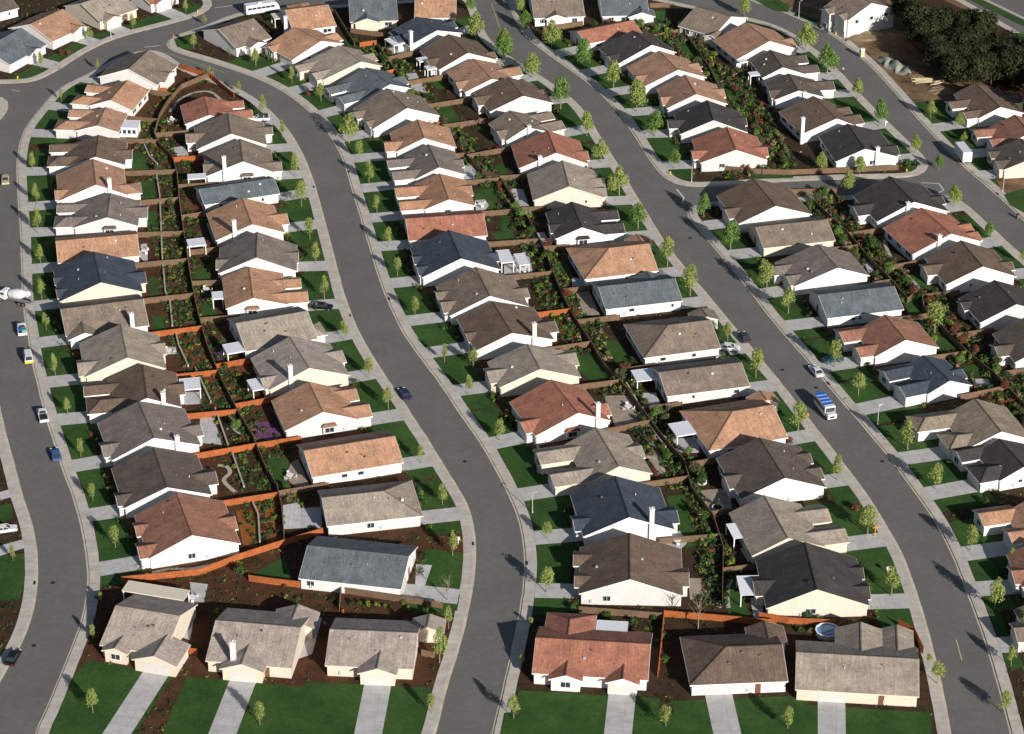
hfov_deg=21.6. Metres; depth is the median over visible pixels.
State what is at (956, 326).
garden tree
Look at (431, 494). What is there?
lawn
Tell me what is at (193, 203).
mulch bed
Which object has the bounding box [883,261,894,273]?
garden tree
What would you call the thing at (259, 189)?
house
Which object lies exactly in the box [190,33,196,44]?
street tree
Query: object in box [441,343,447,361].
street tree
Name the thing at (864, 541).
driveway
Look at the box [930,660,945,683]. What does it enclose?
street tree
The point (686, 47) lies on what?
lawn
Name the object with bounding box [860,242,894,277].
mulch bed
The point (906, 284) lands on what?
garden shrub
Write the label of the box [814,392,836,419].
shuttle bus
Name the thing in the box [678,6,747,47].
house
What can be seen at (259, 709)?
street tree
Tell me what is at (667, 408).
garden shrub
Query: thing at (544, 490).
driveway
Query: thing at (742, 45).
house
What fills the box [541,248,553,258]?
garden shrub
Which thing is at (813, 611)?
window
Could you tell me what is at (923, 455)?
driveway
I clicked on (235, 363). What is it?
wooden fence
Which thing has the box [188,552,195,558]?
window
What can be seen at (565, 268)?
lawn
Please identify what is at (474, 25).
street tree
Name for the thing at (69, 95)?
lawn
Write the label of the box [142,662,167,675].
garage door
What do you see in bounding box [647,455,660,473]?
patio paving
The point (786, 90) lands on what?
house
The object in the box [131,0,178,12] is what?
house
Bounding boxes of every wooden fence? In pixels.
[112,138,157,143]
[121,527,322,582]
[124,169,176,175]
[126,115,156,123]
[135,258,187,267]
[137,230,183,237]
[138,197,178,204]
[143,292,193,303]
[148,89,172,96]
[151,325,201,336]
[154,70,284,536]
[154,129,193,137]
[157,88,166,91]
[173,155,203,161]
[177,369,217,379]
[178,182,218,188]
[179,63,212,78]
[181,210,211,219]
[187,246,221,254]
[187,409,237,418]
[188,648,196,654]
[191,280,222,285]
[194,443,255,458]
[199,314,240,322]
[212,75,233,97]
[215,357,251,369]
[222,491,278,505]
[234,395,280,407]
[248,574,300,587]
[257,436,300,447]
[278,482,328,495]
[330,8,354,46]
[339,587,341,610]
[344,587,442,608]
[350,28,389,37]
[360,40,376,46]
[376,42,723,602]
[389,49,420,60]
[408,74,447,84]
[421,649,435,657]
[429,97,471,107]
[442,116,499,127]
[456,152,464,157]
[466,177,499,184]
[467,146,512,157]
[481,208,520,216]
[488,238,539,246]
[500,174,527,179]
[508,271,552,279]
[521,206,545,211]
[537,308,569,316]
[543,21,582,29]
[544,244,568,250]
[546,341,590,350]
[560,285,592,293]
[576,379,619,388]
[578,314,619,324]
[579,606,661,618]
[605,419,650,431]
[609,21,762,174]
[610,363,658,372]
[641,402,681,410]
[641,475,688,485]
[650,3,669,7]
[657,610,664,677]
[659,533,719,543]
[665,610,776,623]
[685,457,717,466]
[712,507,738,515]
[723,563,756,573]
[724,165,754,173]
[752,165,898,174]
[758,612,835,624]
[791,188,836,193]
[812,198,1023,408]
[831,188,838,202]
[831,244,857,250]
[849,227,884,234]
[858,279,890,284]
[879,259,925,271]
[897,313,928,319]
[898,619,923,653]
[923,290,959,297]
[930,350,967,358]
[950,328,993,337]
[960,386,1006,399]
[993,368,1023,377]
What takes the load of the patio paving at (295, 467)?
on the garden soil at (314, 662)
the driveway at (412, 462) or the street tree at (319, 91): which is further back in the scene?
the street tree at (319, 91)
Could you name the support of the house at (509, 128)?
on the garden soil at (675, 670)
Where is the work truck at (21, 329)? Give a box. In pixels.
[16,322,26,335]
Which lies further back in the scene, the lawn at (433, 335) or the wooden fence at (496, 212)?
the wooden fence at (496, 212)
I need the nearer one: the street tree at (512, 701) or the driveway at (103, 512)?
the street tree at (512, 701)
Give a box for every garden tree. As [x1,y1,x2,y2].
[218,337,226,344]
[231,419,240,428]
[282,482,290,491]
[380,54,388,62]
[441,114,447,123]
[458,138,468,148]
[510,201,519,208]
[515,208,524,215]
[526,225,535,234]
[543,238,552,245]
[563,288,571,296]
[573,308,578,315]
[617,367,626,381]
[619,363,629,369]
[637,18,644,25]
[650,404,660,415]
[662,447,669,456]
[666,428,673,434]
[685,446,692,452]
[689,461,701,473]
[697,507,709,519]
[698,36,703,42]
[698,472,707,485]
[703,49,709,57]
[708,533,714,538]
[745,164,751,171]
[781,156,788,165]
[806,197,813,205]
[812,192,821,201]
[834,224,844,238]
[839,234,848,243]
[851,249,858,259]
[868,237,877,247]
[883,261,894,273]
[902,275,910,283]
[908,284,916,293]
[949,322,959,331]
[955,354,964,363]
[956,334,968,342]
[971,344,978,353]
[992,354,1001,363]
[992,363,1001,371]
[1000,379,1009,388]
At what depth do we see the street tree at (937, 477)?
525.62 m
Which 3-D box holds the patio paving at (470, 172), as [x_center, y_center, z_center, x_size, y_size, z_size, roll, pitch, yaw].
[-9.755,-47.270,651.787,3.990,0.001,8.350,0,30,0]
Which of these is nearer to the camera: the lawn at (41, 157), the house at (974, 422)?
the house at (974, 422)
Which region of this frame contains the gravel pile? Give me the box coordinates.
[877,56,911,74]
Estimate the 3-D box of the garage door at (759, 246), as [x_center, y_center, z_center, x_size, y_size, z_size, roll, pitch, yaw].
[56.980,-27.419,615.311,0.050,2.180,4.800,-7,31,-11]
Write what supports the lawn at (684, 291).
on the garden soil at (675, 670)
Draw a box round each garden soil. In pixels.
[0,0,202,79]
[0,458,24,656]
[26,68,462,733]
[175,0,936,733]
[520,0,917,181]
[698,199,1023,729]
[780,0,1023,193]
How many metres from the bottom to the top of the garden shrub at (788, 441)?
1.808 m
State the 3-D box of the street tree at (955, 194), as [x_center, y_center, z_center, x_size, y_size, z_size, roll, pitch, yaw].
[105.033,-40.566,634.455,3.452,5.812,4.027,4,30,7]
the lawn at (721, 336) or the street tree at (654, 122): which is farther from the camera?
the street tree at (654, 122)
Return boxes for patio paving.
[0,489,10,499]
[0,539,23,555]
[140,243,147,261]
[166,347,176,353]
[173,146,188,156]
[183,607,195,639]
[184,392,201,404]
[190,582,207,601]
[200,417,221,444]
[283,502,300,528]
[285,459,308,486]
[299,617,321,657]
[300,507,321,527]
[388,48,405,54]
[406,73,426,92]
[415,564,431,593]
[464,165,478,179]
[475,199,488,210]
[504,251,531,273]
[511,189,529,213]
[531,232,546,246]
[572,277,583,286]
[576,291,599,314]
[605,395,638,426]
[643,393,659,405]
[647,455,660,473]
[650,440,659,474]
[668,531,686,548]
[673,437,699,452]
[689,578,704,599]
[701,489,731,509]
[740,548,749,561]
[750,598,762,617]
[865,261,874,272]
[973,379,990,386]
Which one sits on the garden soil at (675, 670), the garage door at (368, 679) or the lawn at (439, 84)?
the lawn at (439, 84)
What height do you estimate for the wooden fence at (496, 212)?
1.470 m
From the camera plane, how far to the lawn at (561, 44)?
719.59 m
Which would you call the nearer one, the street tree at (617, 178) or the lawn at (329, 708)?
the lawn at (329, 708)
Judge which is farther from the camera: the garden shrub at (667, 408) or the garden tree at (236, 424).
the garden shrub at (667, 408)
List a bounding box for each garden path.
[146,563,212,574]
[168,91,220,111]
[206,223,215,242]
[218,410,243,435]
[218,464,236,492]
[646,456,664,478]
[725,579,732,607]
[882,240,921,288]
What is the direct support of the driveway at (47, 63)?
on the lawn at (33, 70)
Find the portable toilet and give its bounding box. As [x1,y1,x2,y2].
[859,48,864,56]
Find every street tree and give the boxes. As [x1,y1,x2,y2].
[9,545,15,556]
[28,152,35,166]
[31,183,39,200]
[32,207,41,231]
[35,244,43,263]
[37,277,45,298]
[38,51,43,64]
[41,313,48,329]
[50,352,57,375]
[63,396,70,413]
[77,438,83,455]
[86,26,93,41]
[86,688,97,711]
[87,483,94,498]
[89,624,94,637]
[108,525,118,547]
[130,13,135,25]
[182,0,187,8]
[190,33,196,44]
[236,81,240,89]
[251,48,258,63]
[253,701,265,723]
[258,94,266,110]
[279,120,285,137]
[289,65,293,78]
[290,154,298,169]
[295,180,307,206]
[305,217,312,234]
[311,241,319,257]
[315,83,323,95]
[320,275,328,299]
[338,112,358,143]
[340,319,349,339]
[355,141,363,159]
[363,357,373,373]
[364,161,373,177]
[373,195,379,208]
[382,385,392,408]
[383,226,391,247]
[393,256,401,275]
[411,296,419,311]
[417,444,423,458]
[426,693,435,712]
[433,626,447,662]
[438,483,447,504]
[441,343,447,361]
[444,605,452,627]
[448,530,458,555]
[465,0,474,8]
[465,374,472,388]
[467,10,485,40]
[467,348,478,360]
[494,27,513,59]
[494,417,505,435]
[506,693,520,718]
[515,0,526,10]
[518,9,531,29]
[519,654,524,664]
[521,52,540,77]
[539,567,553,592]
[541,521,552,538]
[542,19,562,47]
[551,76,569,108]
[575,38,592,67]
[581,110,593,135]
[592,138,609,161]
[604,60,621,88]
[607,165,630,195]
[628,78,647,111]
[629,201,649,228]
[647,108,663,135]
[658,235,673,266]
[658,704,671,725]
[668,148,680,167]
[680,263,698,295]
[696,192,710,216]
[721,220,739,249]
[722,322,732,340]
[739,0,751,12]
[749,348,763,377]
[756,262,775,291]
[758,259,767,270]
[780,288,795,313]
[781,706,793,728]
[789,401,808,430]
[794,21,818,49]
[815,151,827,167]
[817,42,839,74]
[829,339,841,366]
[831,454,843,479]
[840,170,855,189]
[852,77,863,98]
[852,373,866,394]
[854,155,865,174]
[859,505,877,533]
[874,97,889,125]
[884,566,900,595]
[900,418,915,449]
[910,134,921,150]
[925,301,945,332]
[925,653,932,664]
[926,99,937,117]
[927,463,943,488]
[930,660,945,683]
[934,155,943,169]
[948,185,961,205]
[955,113,965,125]
[960,132,967,139]
[964,524,979,550]
[984,220,994,235]
[989,577,1005,609]
[999,690,1012,712]
[1007,643,1016,665]
[1019,248,1023,264]
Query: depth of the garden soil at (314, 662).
513.09 m
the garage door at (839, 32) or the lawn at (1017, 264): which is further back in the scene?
the garage door at (839, 32)
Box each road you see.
[0,0,1023,733]
[965,0,1023,32]
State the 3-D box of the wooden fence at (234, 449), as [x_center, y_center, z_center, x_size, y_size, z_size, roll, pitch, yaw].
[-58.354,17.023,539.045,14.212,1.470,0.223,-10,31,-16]
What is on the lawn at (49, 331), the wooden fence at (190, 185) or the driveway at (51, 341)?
the driveway at (51, 341)
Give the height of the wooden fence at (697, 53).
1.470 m
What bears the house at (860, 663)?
on the garden soil at (675, 670)
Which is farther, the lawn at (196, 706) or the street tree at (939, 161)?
the street tree at (939, 161)
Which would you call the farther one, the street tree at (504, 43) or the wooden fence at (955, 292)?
the street tree at (504, 43)
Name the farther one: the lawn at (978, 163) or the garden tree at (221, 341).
the lawn at (978, 163)
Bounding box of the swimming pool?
[815,622,837,640]
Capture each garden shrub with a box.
[153,163,161,169]
[233,564,243,574]
[329,596,335,602]
[477,117,486,125]
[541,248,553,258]
[551,264,559,274]
[569,603,578,610]
[602,611,611,617]
[640,397,649,404]
[660,413,669,418]
[660,631,670,637]
[660,654,669,662]
[664,26,672,33]
[664,404,673,412]
[694,56,702,62]
[727,558,735,564]
[785,436,792,443]
[802,612,811,617]
[805,204,811,210]
[811,210,820,216]
[818,185,827,195]
[823,194,833,203]
[839,245,847,250]
[850,503,859,510]
[878,247,886,256]
[903,158,911,165]
[903,282,913,289]
[912,159,920,165]
[925,295,935,302]
[943,319,954,324]
[981,497,989,504]
[1002,370,1012,377]
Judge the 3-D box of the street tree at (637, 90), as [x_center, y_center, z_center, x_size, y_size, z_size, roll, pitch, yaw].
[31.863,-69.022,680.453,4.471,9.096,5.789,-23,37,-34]
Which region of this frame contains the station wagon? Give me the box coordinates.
[253,113,269,121]
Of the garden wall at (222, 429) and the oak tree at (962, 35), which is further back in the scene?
the oak tree at (962, 35)
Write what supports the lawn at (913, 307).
on the garden soil at (1015, 675)
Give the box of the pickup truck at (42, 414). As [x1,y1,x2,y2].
[36,407,48,422]
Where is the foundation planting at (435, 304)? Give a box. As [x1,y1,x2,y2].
[21,12,1023,659]
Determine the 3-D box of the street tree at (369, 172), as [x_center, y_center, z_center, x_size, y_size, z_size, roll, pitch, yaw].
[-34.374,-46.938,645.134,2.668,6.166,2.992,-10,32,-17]
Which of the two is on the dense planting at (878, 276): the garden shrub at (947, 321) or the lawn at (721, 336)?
the garden shrub at (947, 321)
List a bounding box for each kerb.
[0,0,211,83]
[0,97,37,681]
[16,50,475,733]
[166,0,950,733]
[507,0,927,186]
[687,194,1019,733]
[750,0,1023,220]
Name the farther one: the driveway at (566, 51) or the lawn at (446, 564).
the driveway at (566, 51)
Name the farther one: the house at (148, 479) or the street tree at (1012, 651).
the house at (148, 479)
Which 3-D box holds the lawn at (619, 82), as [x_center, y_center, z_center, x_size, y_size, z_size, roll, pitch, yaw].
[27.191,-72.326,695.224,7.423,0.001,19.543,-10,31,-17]
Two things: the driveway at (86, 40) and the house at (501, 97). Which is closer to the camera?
the house at (501, 97)
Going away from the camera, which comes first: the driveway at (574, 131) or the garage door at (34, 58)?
the driveway at (574, 131)
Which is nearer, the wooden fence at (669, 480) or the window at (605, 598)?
the window at (605, 598)
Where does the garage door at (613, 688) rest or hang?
in the house at (574, 652)
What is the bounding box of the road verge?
[972,0,1023,25]
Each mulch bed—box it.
[146,144,172,165]
[177,324,209,368]
[181,190,201,212]
[200,362,228,403]
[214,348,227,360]
[219,403,250,445]
[222,364,251,401]
[234,449,271,494]
[236,510,258,547]
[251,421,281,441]
[254,501,260,546]
[264,498,283,543]
[555,316,584,342]
[646,436,679,483]
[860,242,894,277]
[891,0,1023,109]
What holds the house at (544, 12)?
on the garden soil at (592, 15)
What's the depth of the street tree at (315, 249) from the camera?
608.50 m
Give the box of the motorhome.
[244,0,279,15]
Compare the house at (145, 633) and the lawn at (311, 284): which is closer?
the house at (145, 633)
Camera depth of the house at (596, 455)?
531.08 m
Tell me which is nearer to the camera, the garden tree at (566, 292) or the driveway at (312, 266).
the garden tree at (566, 292)
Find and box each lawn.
[0,504,12,520]
[0,553,23,599]
[12,56,66,78]
[27,149,56,182]
[27,179,50,201]
[29,115,69,144]
[29,209,66,244]
[32,245,53,279]
[33,274,55,317]
[35,309,63,356]
[43,347,74,386]
[45,86,85,115]
[49,660,170,733]
[51,32,109,59]
[51,385,99,433]
[63,428,107,484]
[74,70,104,86]
[82,482,115,523]
[94,520,141,587]
[103,16,154,35]
[130,152,148,170]
[136,180,154,199]
[146,2,201,22]
[146,211,159,227]
[149,278,158,296]
[152,315,166,331]
[163,677,304,733]
[174,35,195,49]
[193,266,210,280]
[200,301,217,316]
[225,55,284,72]
[244,103,278,130]
[251,557,291,579]
[263,11,278,16]
[267,70,319,98]
[267,457,288,486]
[272,131,290,158]
[276,178,309,207]
[278,152,298,170]
[280,205,319,246]
[294,682,430,733]
[296,273,341,319]
[303,248,327,274]
[307,91,353,118]
[311,318,352,346]
[327,114,364,138]
[334,342,379,388]
[343,38,365,47]
[345,137,386,169]
[357,168,390,183]
[357,386,409,433]
[364,190,403,227]
[373,220,406,258]
[384,258,416,293]
[392,431,437,480]
[397,291,440,327]
[402,549,462,616]
[413,323,473,373]
[414,479,460,534]
[432,80,447,88]
[434,100,461,123]
[446,366,494,409]
[455,16,482,42]
[472,407,529,455]
[473,187,499,209]
[481,44,509,66]
[491,232,511,241]
[494,164,508,174]
[500,215,514,240]
[500,709,593,733]
[501,451,572,512]
[503,65,552,92]
[516,690,659,733]
[529,508,574,558]
[532,548,570,614]
[541,38,576,58]
[551,93,573,113]
[553,111,591,141]
[558,262,573,276]
[567,57,605,74]
[577,353,610,383]
[584,144,612,177]
[591,74,640,103]
[602,340,629,363]
[604,178,631,210]
[618,210,653,240]
[622,94,659,118]
[634,118,672,144]
[649,713,708,733]
[651,144,694,178]
[651,241,686,284]
[654,10,669,24]
[667,494,700,547]
[672,696,808,733]
[678,43,697,60]
[678,284,707,312]
[710,69,722,83]
[712,230,761,266]
[714,321,748,358]
[725,88,743,109]
[728,577,749,616]
[736,358,782,400]
[745,268,781,297]
[746,21,763,26]
[754,173,792,178]
[755,0,789,11]
[767,295,826,338]
[777,401,817,450]
[779,32,815,58]
[781,704,931,733]
[794,12,819,22]
[802,446,856,500]
[803,337,871,380]
[803,499,890,563]
[808,58,841,85]
[827,85,858,105]
[837,103,889,134]
[839,375,924,424]
[862,559,912,626]
[877,423,958,475]
[883,134,916,170]
[903,300,931,321]
[908,273,932,291]
[910,468,996,511]
[914,99,971,137]
[931,330,958,353]
[947,134,988,163]
[949,518,1007,572]
[953,215,1006,252]
[959,364,981,376]
[968,558,1015,610]
[971,157,999,185]
[988,612,1023,668]
[997,252,1023,285]
[1004,189,1023,212]
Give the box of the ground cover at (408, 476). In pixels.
[0,0,1023,733]
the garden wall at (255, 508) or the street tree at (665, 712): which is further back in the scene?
the garden wall at (255, 508)
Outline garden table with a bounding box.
[286,473,293,478]
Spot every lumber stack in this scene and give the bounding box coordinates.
[911,77,933,83]
[930,79,943,84]
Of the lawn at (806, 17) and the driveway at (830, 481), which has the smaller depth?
the driveway at (830, 481)
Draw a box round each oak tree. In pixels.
[890,0,923,26]
[900,0,930,29]
[903,14,941,51]
[921,38,956,74]
[922,32,947,64]
[923,8,954,32]
[931,5,957,27]
[937,25,956,37]
[940,50,969,86]
[947,25,979,45]
[954,8,976,29]
[954,42,975,58]
[959,51,993,83]
[966,38,995,54]
[967,7,997,36]
[967,22,993,41]
[981,50,1004,85]
[989,36,1015,51]
[992,42,1009,75]
[997,44,1023,86]
[998,29,1023,43]
[1000,36,1019,45]
[1015,50,1023,82]
[1017,39,1023,47]
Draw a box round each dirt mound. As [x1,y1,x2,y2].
[844,30,885,41]
[894,37,928,58]
[903,69,925,79]
[927,85,955,94]
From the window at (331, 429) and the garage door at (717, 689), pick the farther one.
the window at (331, 429)
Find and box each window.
[111,653,120,660]
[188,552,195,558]
[248,310,256,314]
[306,580,314,586]
[325,427,334,432]
[367,522,374,528]
[560,681,570,687]
[568,431,576,437]
[579,240,587,244]
[603,596,610,600]
[682,28,689,34]
[805,608,815,613]
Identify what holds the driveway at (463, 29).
on the lawn at (461, 22)
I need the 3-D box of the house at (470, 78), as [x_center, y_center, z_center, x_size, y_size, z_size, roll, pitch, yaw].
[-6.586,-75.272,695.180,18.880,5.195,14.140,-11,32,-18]
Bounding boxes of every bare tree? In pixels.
[442,576,450,599]
[692,593,706,629]
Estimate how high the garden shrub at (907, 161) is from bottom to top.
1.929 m
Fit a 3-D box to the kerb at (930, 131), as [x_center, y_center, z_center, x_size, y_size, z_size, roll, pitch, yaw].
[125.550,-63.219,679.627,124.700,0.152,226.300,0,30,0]
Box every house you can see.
[0,0,18,20]
[0,28,46,72]
[8,9,86,49]
[47,135,132,174]
[53,107,140,139]
[53,193,148,235]
[53,251,146,303]
[54,159,141,203]
[55,231,139,266]
[58,294,148,349]
[63,0,137,30]
[70,80,149,115]
[76,324,166,385]
[83,364,200,423]
[97,401,203,466]
[98,50,177,89]
[99,580,197,676]
[111,448,218,517]
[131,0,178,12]
[132,493,240,568]
[180,96,253,130]
[185,112,272,155]
[186,197,289,254]
[187,139,282,184]
[194,176,279,211]
[201,18,271,56]
[205,604,319,682]
[211,267,308,315]
[216,232,298,279]
[222,306,327,360]
[246,336,349,399]
[263,27,343,65]
[271,2,336,33]
[271,382,372,438]
[291,45,381,87]
[297,430,403,484]
[298,536,417,596]
[317,480,422,535]
[324,67,411,111]
[325,614,445,685]
[348,0,397,30]
[350,88,440,137]
[383,119,456,158]
[384,17,462,53]
[385,144,465,186]
[393,173,474,219]
[402,210,487,247]
[410,230,514,286]
[414,0,456,22]
[416,34,497,76]
[433,253,529,324]
[446,58,522,97]
[456,301,558,360]
[471,77,552,117]
[483,344,580,396]
[488,110,565,147]
[509,379,611,444]
[511,130,589,173]
[527,160,606,208]
[529,0,584,26]
[532,427,652,496]
[532,612,652,695]
[545,201,625,247]
[566,234,658,285]
[568,20,641,51]
[570,476,679,545]
[573,533,688,605]
[591,271,682,316]
[598,0,655,23]
[598,30,676,71]
[623,307,720,365]
[626,51,706,94]
[631,357,749,403]
[656,74,727,116]
[666,100,747,142]
[668,390,787,457]
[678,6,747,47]
[680,621,787,695]
[690,127,768,171]
[713,22,798,70]
[716,178,811,232]
[716,437,826,506]
[725,495,849,563]
[736,542,870,617]
[747,216,835,256]
[748,50,819,85]
[765,73,835,108]
[769,244,869,295]
[778,96,864,143]
[795,622,918,706]
[808,282,903,327]
[818,123,899,169]
[820,0,894,38]
[833,314,938,366]
[848,176,949,227]
[877,355,971,406]
[883,208,982,260]
[906,399,1023,458]
[919,240,1016,291]
[944,83,1023,127]
[951,438,1023,492]
[956,280,1023,329]
[970,114,1023,150]
[972,502,1023,550]
[986,138,1023,178]
[989,318,1023,369]
[1006,547,1023,597]
[1009,606,1023,652]
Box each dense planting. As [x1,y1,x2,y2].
[134,117,315,544]
[359,45,749,607]
[585,18,797,178]
[809,195,1023,423]
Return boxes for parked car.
[0,523,17,532]
[1,174,8,184]
[4,649,21,665]
[50,447,61,461]
[312,301,333,310]
[397,387,411,400]
[720,342,740,351]
[737,331,751,342]
[808,365,823,376]
[821,354,843,364]
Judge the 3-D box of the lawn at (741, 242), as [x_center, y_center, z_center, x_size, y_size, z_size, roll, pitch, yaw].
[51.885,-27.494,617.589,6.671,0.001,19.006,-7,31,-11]
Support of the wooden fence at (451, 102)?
on the garden soil at (675, 670)
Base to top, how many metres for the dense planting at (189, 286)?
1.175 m
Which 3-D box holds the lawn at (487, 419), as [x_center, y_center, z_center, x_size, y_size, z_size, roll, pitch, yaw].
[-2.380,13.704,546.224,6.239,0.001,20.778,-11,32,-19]
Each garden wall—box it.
[143,144,157,164]
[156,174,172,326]
[175,332,188,366]
[195,369,211,402]
[214,407,228,446]
[232,452,244,487]
[252,502,260,542]
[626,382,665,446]
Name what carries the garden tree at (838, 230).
on the garden soil at (1015, 675)
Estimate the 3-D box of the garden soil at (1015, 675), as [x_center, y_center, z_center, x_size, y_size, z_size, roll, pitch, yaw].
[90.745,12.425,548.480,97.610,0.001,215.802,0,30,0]
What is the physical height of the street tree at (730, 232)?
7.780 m
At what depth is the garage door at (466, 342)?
576.88 m
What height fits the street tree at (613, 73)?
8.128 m
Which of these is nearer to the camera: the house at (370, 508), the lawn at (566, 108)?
the house at (370, 508)
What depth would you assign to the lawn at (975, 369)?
568.68 m
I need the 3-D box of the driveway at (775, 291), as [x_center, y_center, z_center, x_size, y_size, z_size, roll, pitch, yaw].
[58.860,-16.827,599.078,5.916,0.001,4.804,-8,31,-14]
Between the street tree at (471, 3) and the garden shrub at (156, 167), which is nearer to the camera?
the garden shrub at (156, 167)
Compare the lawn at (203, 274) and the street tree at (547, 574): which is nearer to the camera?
the street tree at (547, 574)
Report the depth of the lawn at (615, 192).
641.54 m
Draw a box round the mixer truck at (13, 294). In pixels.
[0,287,33,306]
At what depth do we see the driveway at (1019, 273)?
606.61 m
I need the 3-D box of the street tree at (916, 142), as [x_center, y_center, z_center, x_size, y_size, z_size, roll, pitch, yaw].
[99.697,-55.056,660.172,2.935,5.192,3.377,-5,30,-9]
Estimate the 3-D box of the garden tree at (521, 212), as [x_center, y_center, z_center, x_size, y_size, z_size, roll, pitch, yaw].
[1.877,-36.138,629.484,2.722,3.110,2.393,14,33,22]
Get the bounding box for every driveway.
[26,167,49,175]
[28,200,56,210]
[30,227,55,236]
[31,129,55,137]
[32,58,58,68]
[32,262,58,273]
[34,298,58,310]
[39,334,66,347]
[47,373,80,387]
[48,102,71,111]
[57,411,89,424]
[72,455,105,471]
[76,36,98,44]
[81,76,100,84]
[89,504,119,520]
[99,555,141,575]
[102,672,167,733]
[108,26,129,33]
[159,8,186,18]
[208,680,255,733]
[254,62,288,75]
[258,120,273,124]
[265,143,290,152]
[278,189,308,201]
[281,170,302,179]
[288,83,315,92]
[288,220,316,231]
[298,261,327,271]
[307,299,338,310]
[319,106,344,116]
[325,330,351,342]
[339,130,370,141]
[348,369,375,383]
[350,152,385,162]
[354,685,390,733]
[361,181,394,192]
[369,211,401,221]
[371,409,402,424]
[378,240,409,250]
[390,276,419,287]
[401,454,431,470]
[402,584,459,603]
[406,312,443,325]
[421,507,459,524]
[425,342,468,357]
[453,381,489,395]
[456,26,469,34]
[489,431,525,448]
[496,58,511,65]
[518,484,553,500]
[521,74,536,81]
[533,528,576,544]
[534,583,575,598]
[550,97,566,104]
[553,46,577,56]
[564,125,588,136]
[582,65,608,75]
[588,159,609,167]
[604,694,635,733]
[606,85,630,95]
[606,196,631,205]
[624,230,652,239]
[625,106,662,115]
[641,129,668,137]
[657,267,680,276]
[661,160,693,169]
[680,296,705,308]
[702,219,726,229]
[705,694,740,733]
[719,343,744,356]
[727,247,762,258]
[748,380,775,394]
[760,285,785,297]
[785,316,824,330]
[786,429,814,444]
[796,45,808,53]
[818,72,837,80]
[818,701,845,733]
[820,356,859,371]
[823,473,847,488]
[833,89,853,97]
[847,533,885,550]
[856,396,903,414]
[863,121,884,129]
[868,593,908,608]
[897,447,947,464]
[898,153,914,162]
[924,479,978,499]
[933,121,965,130]
[945,202,963,212]
[961,541,1008,560]
[970,148,987,157]
[975,579,1013,595]
[980,170,997,178]
[980,237,1001,247]
[996,636,1016,652]
[1014,268,1023,279]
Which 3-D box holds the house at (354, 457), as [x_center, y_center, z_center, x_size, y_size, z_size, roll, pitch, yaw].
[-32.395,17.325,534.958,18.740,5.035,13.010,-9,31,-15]
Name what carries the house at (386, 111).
on the garden soil at (675, 670)
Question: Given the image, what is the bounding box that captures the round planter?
[712,498,723,509]
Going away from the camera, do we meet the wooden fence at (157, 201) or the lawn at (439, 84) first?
the wooden fence at (157, 201)
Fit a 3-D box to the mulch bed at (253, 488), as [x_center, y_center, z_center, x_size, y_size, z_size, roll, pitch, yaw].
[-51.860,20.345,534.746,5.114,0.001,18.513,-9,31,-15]
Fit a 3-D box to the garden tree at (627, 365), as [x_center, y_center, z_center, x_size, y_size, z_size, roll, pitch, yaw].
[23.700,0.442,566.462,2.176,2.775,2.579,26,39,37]
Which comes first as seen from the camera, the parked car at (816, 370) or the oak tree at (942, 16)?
the parked car at (816, 370)
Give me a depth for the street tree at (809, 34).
713.62 m
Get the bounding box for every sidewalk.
[0,0,209,81]
[0,98,34,674]
[19,51,472,733]
[169,0,947,733]
[510,0,925,184]
[690,194,1023,733]
[754,0,1023,217]
[985,0,1023,18]
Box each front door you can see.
[265,667,269,676]
[755,684,760,692]
[878,696,883,704]
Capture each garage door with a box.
[31,51,41,63]
[75,29,86,41]
[107,18,120,30]
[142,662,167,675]
[157,1,170,12]
[229,671,255,682]
[251,45,264,55]
[281,55,291,65]
[309,75,317,86]
[336,99,344,111]
[364,122,371,136]
[364,675,390,685]
[401,576,405,595]
[440,304,444,321]
[464,334,469,349]
[485,372,490,391]
[518,423,525,441]
[548,475,554,495]
[572,520,575,539]
[605,58,610,69]
[608,684,635,695]
[659,100,663,113]
[705,685,732,694]
[722,211,728,223]
[757,239,762,255]
[783,277,790,289]
[818,692,845,702]
[819,309,826,326]
[833,26,844,38]
[852,349,860,366]
[894,387,904,406]
[939,440,948,458]
[968,473,979,490]
[986,141,993,150]
[993,163,999,176]
[1003,533,1012,550]
[1008,571,1015,593]
[1010,627,1017,650]
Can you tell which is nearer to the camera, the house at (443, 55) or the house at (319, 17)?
the house at (443, 55)
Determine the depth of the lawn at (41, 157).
656.84 m
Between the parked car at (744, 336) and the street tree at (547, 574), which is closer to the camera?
the street tree at (547, 574)
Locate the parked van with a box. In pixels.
[23,349,33,363]
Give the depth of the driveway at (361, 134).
669.78 m
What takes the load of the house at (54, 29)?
on the garden soil at (42, 6)
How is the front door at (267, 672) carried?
in the house at (252, 646)
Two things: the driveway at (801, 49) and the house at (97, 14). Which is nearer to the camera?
the driveway at (801, 49)
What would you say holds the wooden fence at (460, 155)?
on the garden soil at (675, 670)
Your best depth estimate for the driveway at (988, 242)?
619.40 m
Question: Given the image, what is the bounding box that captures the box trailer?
[954,141,972,162]
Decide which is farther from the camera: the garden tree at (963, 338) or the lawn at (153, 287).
the lawn at (153, 287)
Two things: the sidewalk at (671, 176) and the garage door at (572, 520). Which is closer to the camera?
the garage door at (572, 520)
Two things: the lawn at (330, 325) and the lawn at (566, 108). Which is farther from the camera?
the lawn at (566, 108)
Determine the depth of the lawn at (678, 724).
462.68 m
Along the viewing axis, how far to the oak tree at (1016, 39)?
704.92 m
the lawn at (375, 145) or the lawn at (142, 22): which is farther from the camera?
the lawn at (142, 22)
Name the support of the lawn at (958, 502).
on the garden soil at (1015, 675)

